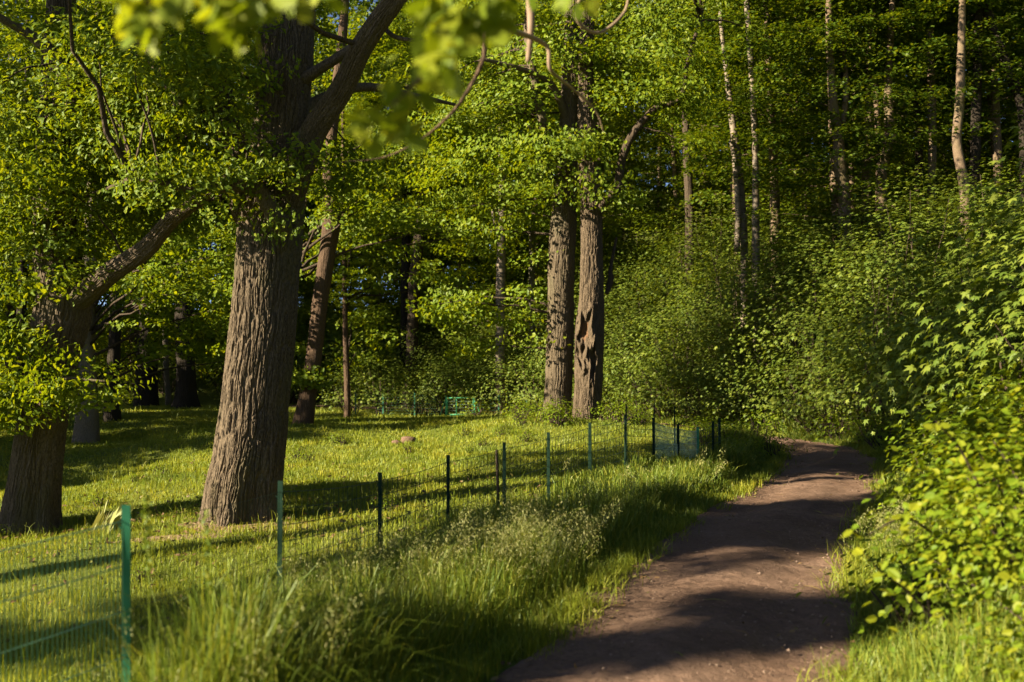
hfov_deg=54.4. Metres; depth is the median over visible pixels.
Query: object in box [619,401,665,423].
weed plant
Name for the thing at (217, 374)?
forest shrub
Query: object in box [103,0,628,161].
oak tree
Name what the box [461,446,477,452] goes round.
weed plant
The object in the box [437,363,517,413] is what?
maple shrub
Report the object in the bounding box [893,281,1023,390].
maple shrub
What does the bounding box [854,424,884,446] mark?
weed plant
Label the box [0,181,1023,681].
ground
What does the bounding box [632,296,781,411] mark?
maple shrub
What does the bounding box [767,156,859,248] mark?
forest shrub
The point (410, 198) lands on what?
forest tree
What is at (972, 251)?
maple shrub
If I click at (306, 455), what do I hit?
weed plant
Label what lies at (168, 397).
birch tree
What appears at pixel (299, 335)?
maple shrub
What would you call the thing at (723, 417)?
weed plant
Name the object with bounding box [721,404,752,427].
weed plant
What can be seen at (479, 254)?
forest tree
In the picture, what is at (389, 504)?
weed plant
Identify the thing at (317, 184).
forest tree
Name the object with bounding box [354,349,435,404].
maple shrub
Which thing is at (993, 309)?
maple shrub
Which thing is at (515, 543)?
grass seed heads
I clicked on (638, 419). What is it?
weed plant
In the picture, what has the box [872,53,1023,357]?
maple shrub
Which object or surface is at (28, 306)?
forest tree
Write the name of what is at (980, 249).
maple shrub
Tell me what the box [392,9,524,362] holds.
forest tree
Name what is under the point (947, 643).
bank grass
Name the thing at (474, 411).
weed plant
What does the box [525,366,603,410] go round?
maple shrub
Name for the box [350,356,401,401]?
maple shrub
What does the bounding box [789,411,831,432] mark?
weed plant
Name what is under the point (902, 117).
beech tree
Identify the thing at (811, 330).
maple shrub
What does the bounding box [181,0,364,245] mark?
forest tree
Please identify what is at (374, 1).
sky
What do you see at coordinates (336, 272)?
forest tree
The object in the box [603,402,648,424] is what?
weed plant
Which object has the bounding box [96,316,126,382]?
forest shrub
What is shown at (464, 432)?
weed plant
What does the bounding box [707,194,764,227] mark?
forest shrub
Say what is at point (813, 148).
beech tree
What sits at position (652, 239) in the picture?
maple shrub
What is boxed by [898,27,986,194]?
beech tree
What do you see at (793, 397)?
maple shrub
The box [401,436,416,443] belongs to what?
stone
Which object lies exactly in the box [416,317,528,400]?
maple shrub
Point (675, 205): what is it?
forest tree
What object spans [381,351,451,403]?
maple shrub
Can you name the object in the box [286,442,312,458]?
weed plant
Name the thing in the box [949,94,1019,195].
forest shrub
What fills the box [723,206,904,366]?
maple shrub
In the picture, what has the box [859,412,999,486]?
weed plant
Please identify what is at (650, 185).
beech tree
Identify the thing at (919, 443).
weed plant
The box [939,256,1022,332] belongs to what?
maple shrub
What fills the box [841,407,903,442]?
weed plant
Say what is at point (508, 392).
maple shrub
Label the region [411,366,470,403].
maple shrub
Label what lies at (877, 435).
weed plant
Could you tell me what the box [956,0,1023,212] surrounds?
beech tree
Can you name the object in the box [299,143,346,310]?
forest tree
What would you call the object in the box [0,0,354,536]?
oak tree
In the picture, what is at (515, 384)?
maple shrub
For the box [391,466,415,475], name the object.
weed plant
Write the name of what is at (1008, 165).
forest shrub
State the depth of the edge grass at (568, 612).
7.54 m
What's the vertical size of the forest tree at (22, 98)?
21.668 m
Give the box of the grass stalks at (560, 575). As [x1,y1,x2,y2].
[52,431,1022,681]
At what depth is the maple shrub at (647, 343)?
34.88 m
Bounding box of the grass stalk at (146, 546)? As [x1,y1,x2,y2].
[137,478,153,681]
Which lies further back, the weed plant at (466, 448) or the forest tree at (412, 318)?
the forest tree at (412, 318)
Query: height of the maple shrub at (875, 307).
4.551 m
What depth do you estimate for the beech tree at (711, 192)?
38.99 m
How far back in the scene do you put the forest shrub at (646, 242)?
45.40 m
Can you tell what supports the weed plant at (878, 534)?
on the ground at (204, 393)
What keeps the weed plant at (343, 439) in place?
on the ground at (204, 393)
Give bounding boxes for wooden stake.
[495,449,499,511]
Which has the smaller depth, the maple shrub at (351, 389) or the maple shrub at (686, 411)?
the maple shrub at (686, 411)
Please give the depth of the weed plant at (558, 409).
25.35 m
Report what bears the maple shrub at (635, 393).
on the ground at (204, 393)
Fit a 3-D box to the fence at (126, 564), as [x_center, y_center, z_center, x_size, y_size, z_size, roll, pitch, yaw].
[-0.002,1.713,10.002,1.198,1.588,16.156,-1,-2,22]
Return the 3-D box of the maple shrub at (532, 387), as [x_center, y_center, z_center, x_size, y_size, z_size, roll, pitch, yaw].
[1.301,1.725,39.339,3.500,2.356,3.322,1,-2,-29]
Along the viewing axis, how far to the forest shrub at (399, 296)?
51.46 m
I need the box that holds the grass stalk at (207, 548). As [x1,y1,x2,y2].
[197,509,215,681]
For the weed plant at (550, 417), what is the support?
on the ground at (204, 393)
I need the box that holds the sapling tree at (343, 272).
[313,101,513,417]
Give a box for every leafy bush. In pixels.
[836,346,1023,546]
[838,364,1023,661]
[888,508,1023,681]
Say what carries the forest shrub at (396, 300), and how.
on the ground at (204, 393)
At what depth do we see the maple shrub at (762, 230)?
35.36 m
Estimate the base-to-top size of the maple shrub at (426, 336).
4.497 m
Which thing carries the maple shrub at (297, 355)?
on the ground at (204, 393)
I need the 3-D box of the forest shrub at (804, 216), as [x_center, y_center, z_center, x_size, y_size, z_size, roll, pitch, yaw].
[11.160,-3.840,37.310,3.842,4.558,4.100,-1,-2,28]
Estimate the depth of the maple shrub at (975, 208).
26.58 m
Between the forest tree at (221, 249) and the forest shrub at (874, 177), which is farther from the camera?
the forest tree at (221, 249)
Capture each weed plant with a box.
[0,524,20,541]
[75,483,118,506]
[121,467,148,481]
[131,560,163,582]
[147,460,174,474]
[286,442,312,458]
[295,446,316,461]
[325,429,350,442]
[332,430,356,443]
[371,494,403,512]
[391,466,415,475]
[394,440,424,453]
[452,421,478,435]
[453,395,493,415]
[457,466,482,479]
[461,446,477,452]
[472,434,491,445]
[487,421,514,436]
[495,396,541,412]
[496,394,541,418]
[502,406,537,425]
[508,423,541,441]
[511,400,537,415]
[523,395,580,421]
[529,455,565,477]
[532,407,559,420]
[533,396,587,425]
[534,402,576,426]
[538,399,581,418]
[581,401,614,420]
[593,397,634,421]
[594,393,640,419]
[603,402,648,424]
[604,391,658,420]
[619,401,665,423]
[622,410,650,425]
[648,392,684,420]
[672,409,734,441]
[672,411,728,439]
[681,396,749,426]
[684,425,723,447]
[684,427,717,443]
[686,419,738,443]
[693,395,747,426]
[699,415,742,435]
[703,420,755,439]
[705,404,745,425]
[710,441,761,463]
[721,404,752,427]
[721,407,810,450]
[728,402,751,420]
[739,404,791,431]
[740,432,788,457]
[746,427,784,446]
[752,429,807,458]
[756,409,804,434]
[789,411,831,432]
[796,532,1013,642]
[801,406,868,439]
[813,407,866,438]
[825,400,914,439]
[827,417,886,443]
[832,405,915,449]
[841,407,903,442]
[843,517,973,613]
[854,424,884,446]
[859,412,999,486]
[862,492,980,547]
[863,410,940,452]
[865,469,959,530]
[867,412,917,444]
[867,428,908,454]
[869,414,918,437]
[871,537,1023,638]
[879,433,930,469]
[880,515,1008,588]
[890,414,983,473]
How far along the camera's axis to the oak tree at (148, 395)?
40.63 m
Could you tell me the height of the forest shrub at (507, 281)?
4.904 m
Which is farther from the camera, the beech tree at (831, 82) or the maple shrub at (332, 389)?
the maple shrub at (332, 389)
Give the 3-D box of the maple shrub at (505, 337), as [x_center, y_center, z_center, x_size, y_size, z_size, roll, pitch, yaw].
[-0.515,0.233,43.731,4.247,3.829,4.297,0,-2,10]
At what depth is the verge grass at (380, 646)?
5.91 m
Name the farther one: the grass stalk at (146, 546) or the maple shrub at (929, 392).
the maple shrub at (929, 392)
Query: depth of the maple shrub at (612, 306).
36.84 m
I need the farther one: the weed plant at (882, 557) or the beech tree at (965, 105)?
the beech tree at (965, 105)
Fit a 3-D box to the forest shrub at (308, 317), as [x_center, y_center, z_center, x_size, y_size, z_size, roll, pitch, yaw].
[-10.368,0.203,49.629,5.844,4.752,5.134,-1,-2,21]
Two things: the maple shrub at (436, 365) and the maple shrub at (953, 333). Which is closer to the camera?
the maple shrub at (953, 333)
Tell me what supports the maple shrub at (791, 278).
on the ground at (204, 393)
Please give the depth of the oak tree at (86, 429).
27.32 m
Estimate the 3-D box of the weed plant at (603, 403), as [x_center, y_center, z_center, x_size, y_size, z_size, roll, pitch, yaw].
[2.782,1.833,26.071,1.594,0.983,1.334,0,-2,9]
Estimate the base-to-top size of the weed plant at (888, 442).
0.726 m
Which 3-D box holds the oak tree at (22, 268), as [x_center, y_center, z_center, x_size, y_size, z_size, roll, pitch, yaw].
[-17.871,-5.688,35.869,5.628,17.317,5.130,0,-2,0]
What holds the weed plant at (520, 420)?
on the ground at (204, 393)
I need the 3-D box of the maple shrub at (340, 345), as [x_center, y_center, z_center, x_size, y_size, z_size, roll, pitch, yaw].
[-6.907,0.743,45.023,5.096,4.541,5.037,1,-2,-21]
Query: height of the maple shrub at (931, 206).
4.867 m
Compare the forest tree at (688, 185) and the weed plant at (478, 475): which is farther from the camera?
the forest tree at (688, 185)
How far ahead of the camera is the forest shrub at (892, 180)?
41.79 m
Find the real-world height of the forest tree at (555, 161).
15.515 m
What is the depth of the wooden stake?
10.94 m
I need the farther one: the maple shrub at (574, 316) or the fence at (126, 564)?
the maple shrub at (574, 316)
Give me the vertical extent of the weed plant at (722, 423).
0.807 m
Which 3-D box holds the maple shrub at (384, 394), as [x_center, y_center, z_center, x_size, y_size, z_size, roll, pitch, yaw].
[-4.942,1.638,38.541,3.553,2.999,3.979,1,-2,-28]
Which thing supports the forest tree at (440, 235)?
on the ground at (204, 393)
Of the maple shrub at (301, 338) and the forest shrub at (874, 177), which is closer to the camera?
the forest shrub at (874, 177)
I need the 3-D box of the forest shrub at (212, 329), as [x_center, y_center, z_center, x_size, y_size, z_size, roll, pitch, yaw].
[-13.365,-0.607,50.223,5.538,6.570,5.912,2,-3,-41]
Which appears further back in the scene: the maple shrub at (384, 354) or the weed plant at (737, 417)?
the maple shrub at (384, 354)
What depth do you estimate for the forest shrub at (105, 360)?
45.94 m
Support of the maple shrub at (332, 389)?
on the ground at (204, 393)
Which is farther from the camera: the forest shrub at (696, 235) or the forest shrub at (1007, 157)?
the forest shrub at (696, 235)
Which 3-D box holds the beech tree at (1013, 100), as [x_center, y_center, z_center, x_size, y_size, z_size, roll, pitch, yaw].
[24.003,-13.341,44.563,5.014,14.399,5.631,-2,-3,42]
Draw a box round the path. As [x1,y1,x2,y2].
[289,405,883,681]
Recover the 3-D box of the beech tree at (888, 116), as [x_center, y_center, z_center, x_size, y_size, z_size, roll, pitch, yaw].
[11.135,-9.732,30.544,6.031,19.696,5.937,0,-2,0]
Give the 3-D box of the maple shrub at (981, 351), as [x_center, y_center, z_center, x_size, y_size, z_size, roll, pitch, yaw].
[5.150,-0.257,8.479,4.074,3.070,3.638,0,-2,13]
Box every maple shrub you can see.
[199,338,226,390]
[199,362,223,399]
[218,331,325,395]
[289,358,323,403]
[290,363,340,402]
[293,297,361,398]
[294,299,365,388]
[294,313,368,396]
[294,315,331,393]
[294,359,366,402]
[297,289,364,351]
[315,359,391,412]
[318,365,382,404]
[322,310,397,400]
[324,299,418,392]
[328,300,390,367]
[334,352,430,413]
[348,294,454,382]
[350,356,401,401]
[352,336,427,399]
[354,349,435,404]
[376,359,457,415]
[380,312,472,392]
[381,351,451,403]
[395,289,495,389]
[402,345,488,413]
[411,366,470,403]
[414,325,494,395]
[415,353,479,406]
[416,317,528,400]
[420,279,509,354]
[433,324,544,401]
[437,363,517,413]
[448,356,505,399]
[459,303,528,372]
[460,342,540,412]
[461,354,524,405]
[471,354,541,408]
[477,262,547,361]
[490,342,574,412]
[493,294,547,364]
[504,263,635,381]
[505,324,574,386]
[507,366,544,405]
[511,275,645,393]
[516,365,573,397]
[519,234,628,338]
[522,353,618,404]
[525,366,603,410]
[528,241,666,373]
[528,274,614,358]
[572,348,659,409]
[572,349,640,407]
[575,241,672,340]
[602,337,703,418]
[602,350,676,409]
[603,207,721,344]
[603,294,680,396]
[603,301,713,394]
[603,336,715,419]
[604,250,692,364]
[606,276,751,404]
[612,208,764,357]
[630,190,789,332]
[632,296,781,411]
[637,205,821,370]
[643,352,726,420]
[655,359,753,420]
[658,251,774,363]
[661,296,798,405]
[674,321,807,422]
[681,353,776,417]
[687,355,796,421]
[692,203,900,408]
[697,207,822,325]
[700,163,890,330]
[702,347,817,428]
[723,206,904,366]
[724,236,863,364]
[734,341,857,427]
[737,267,909,419]
[746,341,870,432]
[761,352,900,429]
[768,192,943,333]
[770,180,956,364]
[771,233,952,391]
[781,315,908,425]
[782,196,1023,439]
[791,290,979,424]
[800,156,1022,362]
[830,251,1023,481]
[842,157,1011,300]
[844,286,1003,415]
[851,292,1021,442]
[854,304,1018,428]
[857,249,1010,344]
[869,160,1023,412]
[869,312,988,411]
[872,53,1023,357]
[880,156,1023,300]
[883,283,1023,428]
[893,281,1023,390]
[907,178,1023,298]
[910,222,1018,331]
[926,281,1023,400]
[935,256,1023,385]
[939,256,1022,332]
[950,157,1023,313]
[954,185,1023,337]
[966,165,1023,300]
[989,180,1023,297]
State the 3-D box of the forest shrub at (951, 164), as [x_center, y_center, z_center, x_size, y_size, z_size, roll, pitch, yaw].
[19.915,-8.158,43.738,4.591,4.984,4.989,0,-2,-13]
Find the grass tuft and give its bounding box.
[89,500,134,534]
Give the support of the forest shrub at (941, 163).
on the ground at (204, 393)
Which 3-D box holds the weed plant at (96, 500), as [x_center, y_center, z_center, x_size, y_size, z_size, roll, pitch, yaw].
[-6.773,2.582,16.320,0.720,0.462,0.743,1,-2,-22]
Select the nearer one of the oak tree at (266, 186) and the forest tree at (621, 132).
the oak tree at (266, 186)
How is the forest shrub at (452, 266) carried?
on the ground at (204, 393)
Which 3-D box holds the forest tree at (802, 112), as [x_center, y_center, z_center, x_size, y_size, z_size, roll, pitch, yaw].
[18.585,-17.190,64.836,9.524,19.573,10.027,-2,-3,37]
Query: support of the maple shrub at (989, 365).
on the ground at (204, 393)
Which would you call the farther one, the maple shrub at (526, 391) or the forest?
the forest
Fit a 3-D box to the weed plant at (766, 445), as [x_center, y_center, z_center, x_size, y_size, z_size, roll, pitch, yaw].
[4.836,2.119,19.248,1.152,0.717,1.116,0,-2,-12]
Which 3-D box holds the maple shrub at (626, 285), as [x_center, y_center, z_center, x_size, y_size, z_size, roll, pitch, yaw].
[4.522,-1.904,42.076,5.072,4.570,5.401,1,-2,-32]
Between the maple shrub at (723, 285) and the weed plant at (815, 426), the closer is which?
the weed plant at (815, 426)
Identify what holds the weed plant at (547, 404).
on the ground at (204, 393)
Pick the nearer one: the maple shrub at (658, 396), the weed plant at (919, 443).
the weed plant at (919, 443)
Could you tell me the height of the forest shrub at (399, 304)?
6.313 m
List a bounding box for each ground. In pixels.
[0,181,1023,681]
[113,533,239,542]
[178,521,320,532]
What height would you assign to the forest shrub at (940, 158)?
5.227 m
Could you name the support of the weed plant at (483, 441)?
on the ground at (204, 393)
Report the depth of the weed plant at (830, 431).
24.51 m
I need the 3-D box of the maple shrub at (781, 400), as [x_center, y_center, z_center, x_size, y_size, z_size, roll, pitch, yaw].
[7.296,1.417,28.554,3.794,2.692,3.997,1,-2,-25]
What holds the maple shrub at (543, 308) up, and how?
on the ground at (204, 393)
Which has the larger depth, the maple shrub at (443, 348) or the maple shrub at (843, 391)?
the maple shrub at (443, 348)
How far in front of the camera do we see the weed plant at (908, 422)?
18.81 m
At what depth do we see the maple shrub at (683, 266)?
37.69 m
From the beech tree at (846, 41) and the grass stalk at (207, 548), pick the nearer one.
the grass stalk at (207, 548)
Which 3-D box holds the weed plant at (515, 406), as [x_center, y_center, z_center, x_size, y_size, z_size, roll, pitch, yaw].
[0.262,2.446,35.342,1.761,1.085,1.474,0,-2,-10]
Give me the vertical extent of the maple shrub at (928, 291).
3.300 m
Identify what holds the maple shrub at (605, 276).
on the ground at (204, 393)
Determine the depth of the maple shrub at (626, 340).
36.00 m
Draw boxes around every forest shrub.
[27,318,128,374]
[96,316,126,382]
[96,332,158,400]
[97,294,173,384]
[100,292,159,369]
[121,310,197,366]
[121,323,212,395]
[127,302,216,364]
[173,304,230,395]
[195,293,228,362]
[195,320,225,375]
[196,312,298,388]
[215,244,340,355]
[293,309,395,396]
[294,304,343,381]
[296,298,338,357]
[298,260,342,352]
[298,282,337,315]
[299,272,336,335]
[300,260,383,321]
[326,306,397,379]
[334,263,420,322]
[351,269,448,387]
[369,261,442,330]
[371,292,440,354]
[380,245,490,360]
[420,237,494,305]
[420,264,519,353]
[469,242,526,303]
[472,208,577,312]
[506,228,603,314]
[527,196,633,287]
[544,191,667,311]
[577,183,637,243]
[577,183,657,248]
[579,174,683,292]
[646,194,722,246]
[660,211,718,261]
[683,201,730,294]
[707,147,828,283]
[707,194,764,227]
[711,188,760,232]
[721,167,788,240]
[759,180,788,237]
[763,184,855,294]
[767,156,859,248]
[785,155,830,237]
[792,160,860,209]
[826,122,925,213]
[851,143,925,217]
[858,120,992,247]
[888,123,992,210]
[895,114,1013,213]
[918,151,1023,259]
[921,160,1016,235]
[925,118,1011,184]
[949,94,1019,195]
[963,51,1023,173]
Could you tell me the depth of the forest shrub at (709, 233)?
42.42 m
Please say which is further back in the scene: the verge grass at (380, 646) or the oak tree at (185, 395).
the oak tree at (185, 395)
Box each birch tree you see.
[126,236,205,405]
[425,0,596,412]
[658,0,827,356]
[676,0,842,371]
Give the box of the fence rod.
[674,405,674,454]
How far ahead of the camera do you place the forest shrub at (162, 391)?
47.71 m
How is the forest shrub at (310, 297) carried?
on the ground at (204, 393)
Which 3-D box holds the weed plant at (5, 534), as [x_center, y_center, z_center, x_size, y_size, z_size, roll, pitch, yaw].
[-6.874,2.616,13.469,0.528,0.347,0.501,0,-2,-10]
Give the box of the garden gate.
[439,396,478,415]
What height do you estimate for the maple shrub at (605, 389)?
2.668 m
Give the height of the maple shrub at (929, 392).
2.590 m
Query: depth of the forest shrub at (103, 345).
52.45 m
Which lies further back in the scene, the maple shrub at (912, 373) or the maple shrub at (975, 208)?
the maple shrub at (975, 208)
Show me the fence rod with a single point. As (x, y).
(674, 427)
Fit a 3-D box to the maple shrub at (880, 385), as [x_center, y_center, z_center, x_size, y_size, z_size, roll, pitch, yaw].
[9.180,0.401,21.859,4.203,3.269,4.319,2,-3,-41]
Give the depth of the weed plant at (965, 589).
6.01 m
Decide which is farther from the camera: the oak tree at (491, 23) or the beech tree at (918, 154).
the beech tree at (918, 154)
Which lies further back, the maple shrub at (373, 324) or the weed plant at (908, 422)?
the maple shrub at (373, 324)
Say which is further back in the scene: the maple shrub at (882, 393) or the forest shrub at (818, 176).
the forest shrub at (818, 176)
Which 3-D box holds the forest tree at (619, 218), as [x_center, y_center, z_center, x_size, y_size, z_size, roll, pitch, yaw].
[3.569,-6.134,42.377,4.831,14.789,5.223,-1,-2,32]
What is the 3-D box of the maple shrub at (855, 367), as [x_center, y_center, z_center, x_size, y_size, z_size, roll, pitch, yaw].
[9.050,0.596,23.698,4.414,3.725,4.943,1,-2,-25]
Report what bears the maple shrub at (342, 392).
on the ground at (204, 393)
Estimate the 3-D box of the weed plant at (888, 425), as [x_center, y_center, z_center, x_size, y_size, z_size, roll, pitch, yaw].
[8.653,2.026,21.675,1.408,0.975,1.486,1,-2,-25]
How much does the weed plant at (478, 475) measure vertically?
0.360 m
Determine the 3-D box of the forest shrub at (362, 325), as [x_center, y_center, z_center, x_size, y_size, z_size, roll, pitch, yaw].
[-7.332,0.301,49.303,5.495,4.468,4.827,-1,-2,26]
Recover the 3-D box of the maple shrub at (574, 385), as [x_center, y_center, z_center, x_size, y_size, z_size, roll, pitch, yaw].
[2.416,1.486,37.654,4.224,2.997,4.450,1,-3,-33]
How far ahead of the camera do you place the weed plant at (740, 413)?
29.24 m
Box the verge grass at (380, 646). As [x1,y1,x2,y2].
[0,422,779,681]
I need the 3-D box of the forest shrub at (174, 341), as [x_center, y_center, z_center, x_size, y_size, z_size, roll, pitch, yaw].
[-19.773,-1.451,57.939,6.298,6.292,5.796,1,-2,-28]
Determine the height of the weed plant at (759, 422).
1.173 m
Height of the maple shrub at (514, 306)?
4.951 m
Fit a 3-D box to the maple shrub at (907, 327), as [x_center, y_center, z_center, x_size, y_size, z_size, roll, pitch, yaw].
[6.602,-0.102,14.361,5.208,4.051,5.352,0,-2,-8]
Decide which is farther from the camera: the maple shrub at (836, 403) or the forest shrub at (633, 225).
the forest shrub at (633, 225)
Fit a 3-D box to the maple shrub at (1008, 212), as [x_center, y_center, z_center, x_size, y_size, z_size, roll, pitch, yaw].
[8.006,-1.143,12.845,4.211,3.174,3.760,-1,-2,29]
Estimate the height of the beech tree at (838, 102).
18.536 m
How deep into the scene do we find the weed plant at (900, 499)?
10.04 m
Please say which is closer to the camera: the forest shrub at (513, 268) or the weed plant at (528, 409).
the weed plant at (528, 409)
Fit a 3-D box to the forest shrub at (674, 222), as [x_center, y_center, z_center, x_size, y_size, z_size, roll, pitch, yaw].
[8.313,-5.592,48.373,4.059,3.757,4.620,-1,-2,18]
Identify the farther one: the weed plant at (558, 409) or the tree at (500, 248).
the tree at (500, 248)
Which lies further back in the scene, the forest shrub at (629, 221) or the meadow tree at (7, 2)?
the forest shrub at (629, 221)
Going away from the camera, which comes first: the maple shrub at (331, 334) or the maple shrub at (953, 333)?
the maple shrub at (953, 333)
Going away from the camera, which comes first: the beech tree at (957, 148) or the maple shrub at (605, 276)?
the beech tree at (957, 148)
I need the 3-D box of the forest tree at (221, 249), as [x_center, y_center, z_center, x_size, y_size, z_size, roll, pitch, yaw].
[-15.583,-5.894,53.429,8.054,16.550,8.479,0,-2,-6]
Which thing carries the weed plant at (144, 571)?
on the ground at (204, 393)
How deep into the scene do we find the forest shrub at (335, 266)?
55.23 m
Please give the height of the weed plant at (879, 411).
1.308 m
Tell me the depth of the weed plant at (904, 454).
16.18 m
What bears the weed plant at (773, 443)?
on the ground at (204, 393)
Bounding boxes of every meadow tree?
[0,0,41,217]
[0,0,105,401]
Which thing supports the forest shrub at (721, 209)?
on the ground at (204, 393)
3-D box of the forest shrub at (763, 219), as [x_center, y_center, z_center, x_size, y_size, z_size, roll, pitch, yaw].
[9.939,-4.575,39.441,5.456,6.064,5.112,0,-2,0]
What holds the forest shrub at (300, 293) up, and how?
on the ground at (204, 393)
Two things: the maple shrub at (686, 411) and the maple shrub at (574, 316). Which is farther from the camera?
the maple shrub at (574, 316)
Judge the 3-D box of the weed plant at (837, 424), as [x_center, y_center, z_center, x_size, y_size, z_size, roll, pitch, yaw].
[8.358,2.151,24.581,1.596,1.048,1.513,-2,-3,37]
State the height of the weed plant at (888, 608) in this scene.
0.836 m
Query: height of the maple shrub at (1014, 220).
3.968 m
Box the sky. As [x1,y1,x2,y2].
[1,0,1012,309]
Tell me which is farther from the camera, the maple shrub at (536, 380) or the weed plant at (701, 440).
the maple shrub at (536, 380)
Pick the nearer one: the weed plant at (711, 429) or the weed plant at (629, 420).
the weed plant at (711, 429)
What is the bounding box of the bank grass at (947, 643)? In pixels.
[458,373,1023,681]
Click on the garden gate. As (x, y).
(446, 401)
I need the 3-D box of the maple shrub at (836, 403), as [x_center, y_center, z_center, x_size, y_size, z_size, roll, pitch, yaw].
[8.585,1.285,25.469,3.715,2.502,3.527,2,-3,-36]
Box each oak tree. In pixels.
[0,0,84,414]
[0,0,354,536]
[4,0,477,525]
[20,0,236,443]
[30,52,177,421]
[86,94,207,406]
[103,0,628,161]
[170,101,224,408]
[291,0,446,424]
[387,0,637,415]
[511,0,779,419]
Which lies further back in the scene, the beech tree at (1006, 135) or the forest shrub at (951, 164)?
the forest shrub at (951, 164)
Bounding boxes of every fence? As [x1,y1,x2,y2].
[0,414,720,681]
[355,392,443,415]
[486,395,543,413]
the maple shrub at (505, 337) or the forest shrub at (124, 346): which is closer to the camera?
the maple shrub at (505, 337)
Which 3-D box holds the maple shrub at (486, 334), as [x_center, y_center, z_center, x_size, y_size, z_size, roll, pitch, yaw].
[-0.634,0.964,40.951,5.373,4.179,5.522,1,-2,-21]
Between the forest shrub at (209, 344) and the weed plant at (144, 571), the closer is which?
the weed plant at (144, 571)
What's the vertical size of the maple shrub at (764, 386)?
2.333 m
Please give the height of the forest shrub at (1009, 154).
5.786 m
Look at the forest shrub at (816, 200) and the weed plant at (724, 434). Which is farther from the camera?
the forest shrub at (816, 200)
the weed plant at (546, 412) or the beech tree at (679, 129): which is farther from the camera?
the beech tree at (679, 129)
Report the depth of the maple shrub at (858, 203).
30.61 m
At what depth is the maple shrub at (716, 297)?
34.44 m
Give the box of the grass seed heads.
[55,432,1022,681]
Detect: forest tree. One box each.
[0,1,37,338]
[0,250,35,339]
[76,13,230,225]
[84,23,198,391]
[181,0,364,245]
[193,90,254,372]
[205,40,340,277]
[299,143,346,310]
[304,60,401,306]
[308,118,359,320]
[311,0,490,407]
[316,20,494,302]
[318,0,497,403]
[328,92,422,350]
[363,45,496,350]
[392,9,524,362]
[439,1,525,296]
[443,96,518,319]
[450,0,579,400]
[473,0,603,352]
[507,22,619,298]
[535,27,647,327]
[536,0,669,266]
[597,0,804,347]
[599,19,677,237]
[612,0,732,319]
[656,1,826,270]
[770,14,825,206]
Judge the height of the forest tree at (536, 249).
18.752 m
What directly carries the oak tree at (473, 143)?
on the ground at (204, 393)
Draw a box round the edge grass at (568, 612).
[424,407,899,681]
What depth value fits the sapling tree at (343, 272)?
36.97 m
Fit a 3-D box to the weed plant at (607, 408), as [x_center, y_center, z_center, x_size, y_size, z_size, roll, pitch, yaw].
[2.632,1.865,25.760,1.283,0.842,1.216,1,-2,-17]
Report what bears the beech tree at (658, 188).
on the ground at (204, 393)
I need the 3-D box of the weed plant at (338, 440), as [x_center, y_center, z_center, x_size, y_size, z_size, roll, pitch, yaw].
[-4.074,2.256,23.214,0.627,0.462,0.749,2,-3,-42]
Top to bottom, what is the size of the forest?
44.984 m
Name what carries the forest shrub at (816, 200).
on the ground at (204, 393)
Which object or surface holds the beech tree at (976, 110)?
on the ground at (204, 393)
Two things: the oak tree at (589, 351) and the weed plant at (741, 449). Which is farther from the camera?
the oak tree at (589, 351)
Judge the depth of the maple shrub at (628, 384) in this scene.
35.32 m
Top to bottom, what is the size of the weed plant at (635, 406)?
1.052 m
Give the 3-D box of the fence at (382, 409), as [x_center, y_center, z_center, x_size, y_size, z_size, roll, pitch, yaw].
[-4.238,2.502,37.433,3.363,1.131,0.050,0,-2,0]
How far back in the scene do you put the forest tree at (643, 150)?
65.86 m
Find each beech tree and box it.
[624,0,682,245]
[628,0,722,225]
[645,27,760,270]
[656,0,810,312]
[679,0,874,332]
[745,0,914,293]
[759,14,828,220]
[765,0,948,346]
[766,0,933,329]
[776,0,997,312]
[780,4,939,245]
[804,20,864,179]
[835,0,1023,273]
[838,13,947,210]
[846,1,962,212]
[851,0,1023,262]
[867,0,1023,269]
[879,0,1002,289]
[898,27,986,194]
[899,1,1023,161]
[900,0,1023,248]
[901,1,1023,216]
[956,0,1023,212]
[968,5,1023,148]
[1000,6,1023,171]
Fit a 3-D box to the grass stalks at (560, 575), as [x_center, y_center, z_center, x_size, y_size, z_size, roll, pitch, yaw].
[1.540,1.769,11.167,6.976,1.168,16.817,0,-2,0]
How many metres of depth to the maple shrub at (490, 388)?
40.35 m
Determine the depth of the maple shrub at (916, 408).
19.37 m
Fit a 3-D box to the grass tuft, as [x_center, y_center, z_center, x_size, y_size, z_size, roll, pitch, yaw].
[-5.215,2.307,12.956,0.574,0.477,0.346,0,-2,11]
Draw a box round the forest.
[0,0,1019,342]
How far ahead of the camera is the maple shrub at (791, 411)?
26.07 m
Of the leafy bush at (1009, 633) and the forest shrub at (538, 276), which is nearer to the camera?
the leafy bush at (1009, 633)

